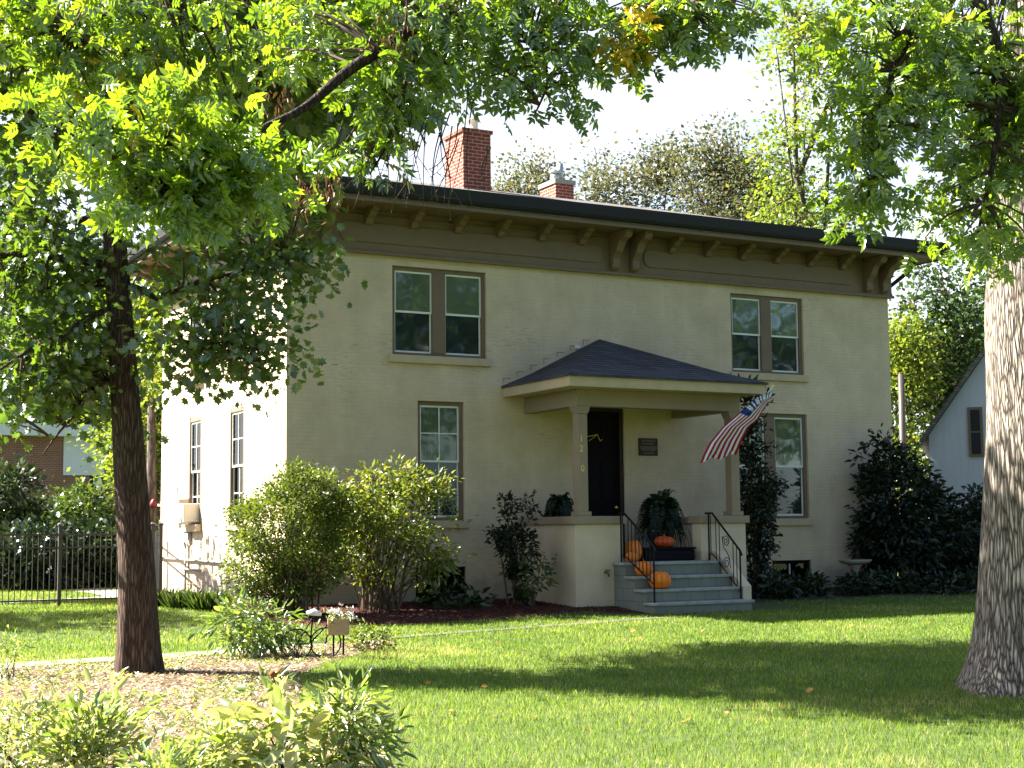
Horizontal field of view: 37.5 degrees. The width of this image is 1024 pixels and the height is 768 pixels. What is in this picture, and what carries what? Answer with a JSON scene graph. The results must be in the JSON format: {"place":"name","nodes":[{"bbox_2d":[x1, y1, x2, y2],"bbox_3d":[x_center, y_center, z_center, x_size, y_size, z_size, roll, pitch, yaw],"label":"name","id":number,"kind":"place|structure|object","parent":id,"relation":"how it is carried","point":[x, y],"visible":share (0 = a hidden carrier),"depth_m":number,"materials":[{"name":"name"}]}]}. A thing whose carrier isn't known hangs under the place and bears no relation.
{"place":"outdoors","nodes":[
{"label":"outdoors","id":0,"kind":"place"},
{"bbox_2d":[9,587,117,602],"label":"side path","id":1,"kind":"structure","parent":0,"point":[108,592],"depth_m":34.30,"materials":[{"name":"concrete"}]},
{"bbox_2d":[0,646,305,666],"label":"concrete path","id":2,"kind":"structure","parent":0,"point":[99,658],"depth_m":18.31,"materials":[{"name":"grey concrete"}]},
{"bbox_2d":[0,0,1006,517],"label":"sky","id":3,"kind":"structure","parent":0,"point":[685,95],"materials":[{"name":"white"}]},
{"bbox_2d":[302,614,705,646],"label":"stone path","id":4,"kind":"structure","parent":0,"point":[323,643],"depth_m":23.65,"materials":[{"name":"grey stone"}]},
{"bbox_2d":[0,573,1023,767],"bbox_3d":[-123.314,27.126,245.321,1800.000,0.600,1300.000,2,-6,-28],"label":"lawn","id":5,"kind":"structure","parent":0,"point":[756,606],"depth_m":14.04,"materials":[{"name":"plant"}]},
{"bbox_2d":[0,452,56,546],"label":"garden shrub","id":6,"kind":"object","parent":5,"relation":"on","point":[10,495],"visible":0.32,"depth_m":39.78,"materials":[{"name":"green plant"}]},
{"bbox_2d":[0,503,104,590],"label":"garden shrub","id":7,"kind":"object","parent":5,"relation":"on","point":[30,526],"visible":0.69,"depth_m":36.26,"materials":[{"name":"green plant"}]},
{"bbox_2d":[25,509,117,588],"bbox_3d":[-10.651,4.222,38.001,3.212,2.144,3.396,-3,-6,21],"label":"garden shrub","id":8,"kind":"object","parent":5,"relation":"on","point":[83,524],"visible":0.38,"depth_m":37.41,"materials":[{"name":"green plant"}]},
{"bbox_2d":[0,131,143,423],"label":"broadleaf tree","id":9,"kind":"object","parent":5,"relation":"on","point":[9,185],"visible":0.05,"depth_m":72.11,"materials":[{"name":"green plant"}]},
{"bbox_2d":[33,473,115,541],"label":"garden shrub","id":10,"kind":"object","parent":5,"relation":"on","point":[79,506],"visible":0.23,"depth_m":43.73,"materials":[{"name":"green plant"}]},
{"bbox_2d":[0,522,155,605],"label":"iron fence","id":11,"kind":"object","parent":5,"relation":"on","point":[59,565],"visible":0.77,"depth_m":27.85,"materials":[{"name":"black metal"}]},
{"bbox_2d":[0,423,160,528],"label":"brick building","id":12,"kind":"structure","parent":5,"relation":"on","point":[59,457],"depth_m":58.33,"materials":[{"name":"brick"}]},
{"bbox_2d":[90,475,103,497],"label":"window","id":13,"kind":"structure","parent":12,"relation":"in","point":[91,477],"depth_m":58.96,"materials":[{"name":"glass"}]},
{"bbox_2d":[9,232,158,424],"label":"broadleaf tree","id":14,"kind":"object","parent":5,"relation":"on","point":[70,415],"depth_m":76.82,"materials":[{"name":"green plant"}]},
{"bbox_2d":[51,277,162,530],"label":"broadleaf tree","id":15,"kind":"object","parent":5,"relation":"on","point":[106,462],"visible":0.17,"depth_m":45.73,"materials":[{"name":"green plant"}]},
{"bbox_2d":[109,310,162,523],"bbox_3d":[-9.184,1.544,38.204,2.620,7.167,2.729,2,-6,-28],"label":"slim tree","id":16,"kind":"object","parent":5,"relation":"on","point":[153,407],"visible":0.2,"depth_m":38.20,"materials":[{"name":"green plant"}]},
{"bbox_2d":[150,499,157,507],"bbox_3d":[-9.036,3.012,38.000,0.200,0.240,0.200,2,-6,-28],"label":"bird feeder","id":17,"kind":"object","parent":16,"relation":"hanging from","point":[153,503],"visible":1,"depth_m":37.93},
{"bbox_2d":[154,522,163,592],"bbox_3d":[-7.490,3.713,31.521,0.117,1.592,5.281,1,-6,-16],"label":"iron fence","id":18,"kind":"object","parent":5,"relation":"on","point":[158,557],"visible":0.35,"depth_m":29.08,"materials":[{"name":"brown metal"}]},
{"bbox_2d":[156,585,189,606],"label":"grassy clump","id":19,"kind":"object","parent":5,"relation":"on","point":[158,595],"visible":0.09,"depth_m":26.94,"materials":[{"name":"green plant"}]},
{"bbox_2d":[157,584,211,608],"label":"grassy clump","id":20,"kind":"object","parent":5,"relation":"on","point":[171,600],"visible":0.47,"depth_m":26.28,"materials":[{"name":"green plant"}]},
{"bbox_2d":[0,638,395,767],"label":"straw litter","id":21,"kind":"object","parent":5,"relation":"on","point":[190,674],"visible":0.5,"depth_m":15.34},
{"bbox_2d":[0,625,44,677],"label":"leggy plant","id":22,"kind":"object","parent":21,"relation":"on","point":[8,674],"visible":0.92,"depth_m":16.21,"materials":[{"name":"green plant"}]},
{"bbox_2d":[0,683,137,767],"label":"leafy perennial","id":23,"kind":"object","parent":21,"relation":"on","point":[16,725],"visible":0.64,"depth_m":9.46,"materials":[{"name":"green plant"}]},
{"bbox_2d":[3,663,162,767],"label":"leafy perennial","id":24,"kind":"object","parent":21,"relation":"on","point":[110,714],"visible":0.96,"depth_m":9.38,"materials":[{"name":"green plant"}]},
{"bbox_2d":[58,667,132,711],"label":"leafy perennial","id":25,"kind":"object","parent":21,"relation":"on","point":[118,675],"visible":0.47,"depth_m":12.80,"materials":[{"name":"green plant"}]},
{"bbox_2d":[112,726,248,767],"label":"leafy perennial","id":26,"kind":"object","parent":21,"relation":"on","point":[168,757],"visible":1,"depth_m":8.81,"materials":[{"name":"green plant"}]},
{"bbox_2d":[156,697,233,749],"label":"leafy perennial","id":27,"kind":"object","parent":21,"relation":"on","point":[203,705],"visible":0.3,"depth_m":11.09,"materials":[{"name":"green plant"}]},
{"bbox_2d":[0,638,399,767],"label":"weeds","id":28,"kind":"object","parent":21,"relation":"on","point":[187,717],"visible":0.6,"depth_m":14.90,"materials":[{"name":"green plant"}]},
{"bbox_2d":[153,699,286,767],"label":"leafy perennial","id":29,"kind":"object","parent":21,"relation":"on","point":[227,753],"visible":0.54,"depth_m":9.34,"materials":[{"name":"green plant"}]},
{"bbox_2d":[0,0,493,673],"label":"maple tree","id":30,"kind":"object","parent":21,"relation":"on","point":[60,368],"visible":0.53,"depth_m":16.56,"materials":[{"name":"green plant"}]},
{"bbox_2d":[187,587,313,659],"bbox_3d":[-3.199,2.963,18.615,1.531,0.976,1.259,0,-6,-4],"label":"rose bush","id":31,"kind":"object","parent":21,"relation":"on","point":[242,629],"visible":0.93,"depth_m":18.44,"materials":[{"name":"green plant"}]},
{"bbox_2d":[256,661,298,713],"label":"coneflower","id":32,"kind":"object","parent":21,"relation":"on","point":[266,681],"visible":0.65,"depth_m":12.69,"materials":[{"name":"green plant"}]},
{"bbox_2d":[192,676,362,767],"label":"broadleaf plant","id":33,"kind":"object","parent":21,"relation":"on","point":[280,710],"visible":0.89,"depth_m":9.46,"materials":[{"name":"green plant"}]},
{"bbox_2d":[251,615,326,657],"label":"border shrub","id":34,"kind":"object","parent":21,"relation":"on","point":[294,637],"visible":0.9,"depth_m":18.39,"materials":[{"name":"green plant"}]},
{"bbox_2d":[281,602,360,657],"bbox_3d":[-2.316,3.016,18.360,0.974,0.694,0.340,1,-6,-12],"label":"bicycle planter","id":35,"kind":"object","parent":21,"relation":"on","point":[337,624],"visible":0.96,"depth_m":18.38,"materials":[{"name":"black metal"}]},
{"bbox_2d":[262,659,417,767],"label":"peony clump","id":36,"kind":"object","parent":21,"relation":"on","point":[356,752],"visible":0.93,"depth_m":9.59,"materials":[{"name":"green plant"}]},
{"bbox_2d":[335,618,403,651],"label":"border shrub","id":37,"kind":"object","parent":21,"relation":"on","point":[383,635],"visible":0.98,"depth_m":19.24,"materials":[{"name":"green plant"}]},
{"bbox_2d":[178,588,233,610],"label":"grassy clump","id":38,"kind":"object","parent":5,"relation":"on","point":[193,601],"visible":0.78,"depth_m":25.80,"materials":[{"name":"green plant"}]},
{"bbox_2d":[225,597,643,626],"bbox_3d":[-1.406,3.970,26.239,7.050,0.194,3.450,2,-6,-28],"label":"mulch bed","id":39,"kind":"object","parent":5,"relation":"on","point":[449,611],"visible":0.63,"depth_m":25.93,"materials":[{"name":"brown wood"}]},
{"bbox_2d":[208,456,364,616],"bbox_3d":[-3.795,2.555,25.263,2.416,2.693,2.241,2,-6,-28],"label":"rounded bush","id":40,"kind":"object","parent":39,"relation":"on","point":[284,565],"visible":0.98,"depth_m":24.97,"materials":[{"name":"green plant"}]},
{"bbox_2d":[325,450,478,612],"bbox_3d":[-2.122,2.589,26.200,2.544,2.894,2.242,5,-8,-43],"label":"twiggy shrub","id":41,"kind":"object","parent":39,"relation":"on","point":[379,509],"visible":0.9,"depth_m":26.06,"materials":[{"name":"green plant"}]},
{"bbox_2d":[411,572,472,608],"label":"broadleaf plant","id":42,"kind":"object","parent":39,"relation":"on","point":[442,597],"visible":0.94,"depth_m":26.98,"materials":[{"name":"green plant"}]},
{"bbox_2d":[439,579,497,607],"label":"broadleaf plant","id":43,"kind":"object","parent":39,"relation":"on","point":[474,598],"visible":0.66,"depth_m":27.27,"materials":[{"name":"green plant"}]},
{"bbox_2d":[483,489,545,605],"bbox_3d":[0.032,3.029,27.604,1.102,2.210,0.942,2,-6,-28],"label":"upright holly","id":44,"kind":"object","parent":39,"relation":"on","point":[505,535],"visible":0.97,"depth_m":27.57,"materials":[{"name":"green plant"}]},
{"bbox_2d":[517,553,558,605],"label":"seedling shrub","id":45,"kind":"object","parent":39,"relation":"on","point":[534,578],"visible":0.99,"depth_m":27.21,"materials":[{"name":"green plant"}]},
{"bbox_2d":[0,0,1023,698],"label":"ash tree","id":46,"kind":"object","parent":5,"relation":"on","point":[186,176],"visible":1,"depth_m":8.87,"materials":[{"name":"green plant"}]},
{"bbox_2d":[127,118,948,613],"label":"stucco house","id":47,"kind":"structure","parent":5,"relation":"on","point":[599,362],"depth_m":29.68,"materials":[{"name":"beige paint"}]},
{"bbox_2d":[175,503,199,522],"bbox_3d":[-6.844,2.727,31.798,0.392,0.400,0.630,2,-6,-28],"label":"air conditioner","id":48,"kind":"object","parent":47,"relation":"on","point":[187,512],"visible":1,"depth_m":31.54,"materials":[{"name":"paint"}]},
{"bbox_2d":[181,417,201,531],"bbox_3d":[-6.733,1.922,31.960,0.245,2.409,1.040,2,-6,-28],"label":"window","id":49,"kind":"structure","parent":47,"relation":"in","point":[195,425],"depth_m":32.11,"materials":[{"name":"beige paint"}]},
{"bbox_2d":[183,301,202,386],"bbox_3d":[-6.763,-0.895,32.238,0.245,1.848,1.040,2,-6,-28],"label":"window","id":50,"kind":"structure","parent":47,"relation":"in","point":[193,324],"depth_m":32.40,"materials":[{"name":"beige paint"}]},
{"bbox_2d":[222,406,244,530],"bbox_3d":[-5.401,1.666,29.518,0.245,2.409,1.054,2,-6,-28],"label":"window","id":51,"kind":"structure","parent":47,"relation":"in","point":[237,416],"depth_m":29.71,"materials":[{"name":"beige paint"}]},
{"bbox_2d":[223,300,245,374],"bbox_3d":[-5.430,-1.150,29.797,0.245,1.848,1.054,2,-6,-28],"label":"window","id":52,"kind":"structure","parent":47,"relation":"in","point":[225,372],"depth_m":29.99,"materials":[{"name":"beige paint"}]},
{"bbox_2d":[389,266,490,366],"bbox_3d":[-1.398,-1.284,28.878,2.133,1.848,0.245,2,-6,-28],"label":"window","id":53,"kind":"structure","parent":47,"relation":"in","point":[442,295],"depth_m":28.88,"materials":[{"name":"beige paint"}]},
{"bbox_2d":[416,567,464,600],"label":"basement window","id":54,"kind":"structure","parent":47,"relation":"in","point":[462,569],"depth_m":28.45,"materials":[{"name":"paint"}]},
{"bbox_2d":[416,401,469,528],"bbox_3d":[-1.362,1.533,28.603,1.118,2.409,0.245,2,-6,-28],"label":"window","id":55,"kind":"structure","parent":47,"relation":"in","point":[440,424],"depth_m":28.73,"materials":[{"name":"grey glass"}]},
{"bbox_2d":[543,492,573,516],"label":"potted fern","id":56,"kind":"object","parent":47,"relation":"on","point":[559,505],"visible":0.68,"depth_m":28.68,"materials":[{"name":"green plant"}]},
{"bbox_2d":[587,412,617,515],"bbox_3d":[1.792,2.043,30.329,0.837,2.970,0.123,2,-6,-28],"label":"door","id":57,"kind":"structure","parent":47,"relation":"in","point":[601,426],"depth_m":30.41,"materials":[{"name":"paint"}]},
{"bbox_2d":[625,550,637,561],"bbox_3d":[2.195,3.163,27.711,0.240,0.227,0.234,-3,-6,25],"label":"pumpkin","id":58,"kind":"object","parent":47,"relation":"on","point":[631,553],"visible":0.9,"depth_m":27.64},
{"bbox_2d":[625,537,641,561],"bbox_3d":[2.267,3.083,28.159,0.312,0.463,0.320,-2,-6,10],"label":"pumpkin","id":59,"kind":"object","parent":47,"relation":"on","point":[633,547],"visible":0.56,"depth_m":28.07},
{"bbox_2d":[635,559,652,575],"bbox_3d":[2.395,3.332,27.402,0.322,0.316,0.330,0,-6,-7],"label":"pumpkin","id":60,"kind":"object","parent":47,"relation":"on","point":[638,572],"visible":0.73,"depth_m":27.30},
{"bbox_2d":[649,569,670,588],"bbox_3d":[2.665,3.508,27.154,0.400,0.361,0.410,-6,-8,44],"label":"pumpkin","id":61,"kind":"object","parent":47,"relation":"on","point":[662,580],"visible":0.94,"depth_m":27.02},
{"bbox_2d":[634,489,691,546],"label":"potted fern","id":62,"kind":"object","parent":47,"relation":"on","point":[661,514],"visible":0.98,"depth_m":29.21,"materials":[{"name":"green plant"}]},
{"bbox_2d":[640,547,695,560],"bbox_3d":[2.900,3.223,28.593,1.140,0.253,0.480,2,-6,-28],"label":"storage trunk","id":63,"kind":"object","parent":47,"relation":"on","point":[673,553],"visible":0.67,"depth_m":28.39,"materials":[{"name":"black paint"}]},
{"bbox_2d":[654,534,673,546],"bbox_3d":[2.889,2.974,28.636,0.390,0.249,0.400,-5,-7,38],"label":"pumpkin","id":64,"kind":"object","parent":63,"relation":"on","point":[663,541],"visible":0.98,"depth_m":28.50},
{"bbox_2d":[700,385,773,462],"bbox_3d":[4.339,0.753,28.510,1.544,1.496,1.015,8,-10,-56],"label":"flag","id":65,"kind":"object","parent":47,"relation":"attached to","point":[727,439],"visible":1,"depth_m":28.39,"materials":[{"name":"multicoloured"},{"name":"white and blue fabric"}]},
{"bbox_2d":[729,293,808,382],"bbox_3d":[5.507,-0.987,32.617,2.097,1.848,0.245,2,-6,-28],"label":"window","id":66,"kind":"structure","parent":47,"relation":"in","point":[759,318],"depth_m":32.62,"materials":[{"name":"grey glass"}]},
{"bbox_2d":[739,413,813,525],"bbox_3d":[5.558,1.831,32.349,2.101,2.409,0.245,2,-6,-28],"label":"window","id":67,"kind":"structure","parent":47,"relation":"in","point":[789,435],"depth_m":32.67,"materials":[{"name":"grey glass"}]},
{"bbox_2d":[772,560,809,586],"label":"basement window","id":68,"kind":"structure","parent":47,"relation":"in","point":[797,567],"depth_m":32.44,"materials":[{"name":"glass"}]},
{"bbox_2d":[491,136,586,199],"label":"autumn tree","id":69,"kind":"object","parent":5,"relation":"on","point":[517,179],"visible":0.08,"depth_m":52.95,"materials":[{"name":"green plant"}]},
{"bbox_2d":[566,129,660,207],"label":"autumn tree","id":70,"kind":"object","parent":5,"relation":"on","point":[601,184],"visible":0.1,"depth_m":54.54,"materials":[{"name":"green plant"}]},
{"bbox_2d":[597,124,700,212],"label":"autumn tree","id":71,"kind":"object","parent":5,"relation":"on","point":[660,153],"visible":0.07,"depth_m":55.88,"materials":[{"name":"green plant"}]},
{"bbox_2d":[647,103,808,224],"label":"autumn tree","id":72,"kind":"object","parent":5,"relation":"on","point":[719,177],"visible":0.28,"depth_m":53.68,"materials":[{"name":"green plant"}]},
{"bbox_2d":[757,165,817,223],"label":"autumn tree","id":73,"kind":"object","parent":5,"relation":"on","point":[810,176],"visible":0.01,"depth_m":54.59,"materials":[{"name":"green plant"}]},
{"bbox_2d":[726,0,896,277],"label":"birch tree","id":74,"kind":"object","parent":5,"relation":"on","point":[808,218],"visible":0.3,"depth_m":40.89,"materials":[{"name":"green plant"}]},
{"bbox_2d":[752,586,976,601],"bbox_3d":[8.520,4.474,32.720,10.300,0.136,3.600,2,-6,-28],"label":"shaded bed","id":75,"kind":"object","parent":5,"relation":"on","point":[886,593],"visible":0.14,"depth_m":30.57,"materials":[{"name":"soil"}]},
{"bbox_2d":[747,574,767,598],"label":"bedding plant","id":76,"kind":"object","parent":75,"relation":"on","point":[759,595],"visible":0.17,"depth_m":29.73,"materials":[{"name":"green plant"}]},
{"bbox_2d":[738,373,794,596],"bbox_3d":[4.905,2.088,30.223,1.306,4.618,1.227,2,-6,-28],"label":"climbing vine","id":77,"kind":"object","parent":75,"relation":"on","point":[758,513],"visible":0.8,"depth_m":30.08,"materials":[{"name":"green plant"}]},
{"bbox_2d":[754,565,810,600],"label":"bedding plant","id":78,"kind":"object","parent":75,"relation":"on","point":[771,588],"visible":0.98,"depth_m":29.63,"materials":[{"name":"green plant"}]},
{"bbox_2d":[780,572,837,597],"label":"bedding plant","id":79,"kind":"object","parent":75,"relation":"on","point":[813,579],"visible":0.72,"depth_m":29.98,"materials":[{"name":"green plant"}]},
{"bbox_2d":[787,568,833,596],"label":"bedding plant","id":80,"kind":"object","parent":75,"relation":"on","point":[808,577],"visible":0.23,"depth_m":30.58,"materials":[{"name":"green plant"}]},
{"bbox_2d":[832,570,877,596],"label":"bedding plant","id":81,"kind":"object","parent":75,"relation":"on","point":[843,582],"visible":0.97,"depth_m":30.66,"materials":[{"name":"green plant"}]},
{"bbox_2d":[838,559,871,578],"bbox_3d":[7.270,4.054,31.910,0.720,0.670,0.720,2,-6,-28],"label":"birdbath","id":82,"kind":"object","parent":75,"relation":"on","point":[855,565],"visible":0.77,"depth_m":31.79,"materials":[{"name":"concrete"}]},
{"bbox_2d":[849,568,892,594],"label":"bedding plant","id":83,"kind":"object","parent":75,"relation":"on","point":[871,575],"visible":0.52,"depth_m":31.10,"materials":[{"name":"green plant"}]},
{"bbox_2d":[871,569,919,594],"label":"bedding plant","id":84,"kind":"object","parent":75,"relation":"on","point":[893,577],"visible":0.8,"depth_m":31.29,"materials":[{"name":"green plant"}]},
{"bbox_2d":[843,422,958,588],"bbox_3d":[8.442,2.726,32.808,2.508,3.790,2.354,2,-6,-28],"label":"dark shrub","id":85,"kind":"object","parent":75,"relation":"on","point":[904,535],"visible":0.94,"depth_m":32.39,"materials":[{"name":"green plant"}]},
{"bbox_2d":[888,565,943,593],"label":"bedding plant","id":86,"kind":"object","parent":75,"relation":"on","point":[926,589],"visible":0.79,"depth_m":31.45,"materials":[{"name":"green plant"}]},
{"bbox_2d":[923,565,968,594],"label":"bedding plant","id":87,"kind":"object","parent":75,"relation":"on","point":[954,586],"visible":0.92,"depth_m":31.40,"materials":[{"name":"green plant"}]},
{"bbox_2d":[913,473,980,588],"bbox_3d":[9.736,3.476,33.708,2.676,2.944,2.434,2,-6,-28],"label":"dark shrub","id":88,"kind":"object","parent":75,"relation":"on","point":[965,558],"visible":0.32,"depth_m":33.16,"materials":[{"name":"green plant"}]},
{"bbox_2d":[943,482,982,553],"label":"dark shrub","id":89,"kind":"object","parent":75,"relation":"on","point":[971,501],"visible":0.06,"depth_m":34.21,"materials":[{"name":"green plant"}]},
{"bbox_2d":[956,565,977,593],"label":"bedding plant","id":90,"kind":"object","parent":75,"relation":"on","point":[972,576],"visible":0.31,"depth_m":31.60,"materials":[{"name":"green plant"}]},
{"bbox_2d":[898,374,907,501],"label":"utility pole","id":91,"kind":"object","parent":5,"relation":"on","point":[902,420],"visible":0.34,"depth_m":43.85,"materials":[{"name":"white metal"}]},
{"bbox_2d":[888,303,956,513],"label":"broadleaf tree","id":92,"kind":"object","parent":5,"relation":"on","point":[907,363],"visible":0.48,"depth_m":47.91,"materials":[{"name":"green plant"}]},
{"bbox_2d":[888,230,986,458],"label":"broadleaf tree","id":93,"kind":"object","parent":5,"relation":"on","point":[972,332],"visible":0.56,"depth_m":49.36,"materials":[{"name":"green plant"}]},
{"bbox_2d":[905,284,984,453],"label":"broadleaf tree","id":94,"kind":"object","parent":5,"relation":"on","point":[982,305],"depth_m":59.55,"materials":[{"name":"green plant"}]},
{"bbox_2d":[920,346,985,511],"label":"gabled house","id":95,"kind":"structure","parent":5,"relation":"on","point":[952,441],"depth_m":39.74,"materials":[{"name":"grey paint"}]},
{"bbox_2d":[967,407,983,456],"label":"window","id":96,"kind":"structure","parent":95,"relation":"in","point":[974,414],"depth_m":39.59,"materials":[{"name":"black glass"}]},
{"bbox_2d":[940,251,985,311],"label":"broadleaf tree","id":97,"kind":"object","parent":5,"relation":"on","point":[980,278],"visible":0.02,"depth_m":71.60,"materials":[{"name":"green plant"}]}
]}

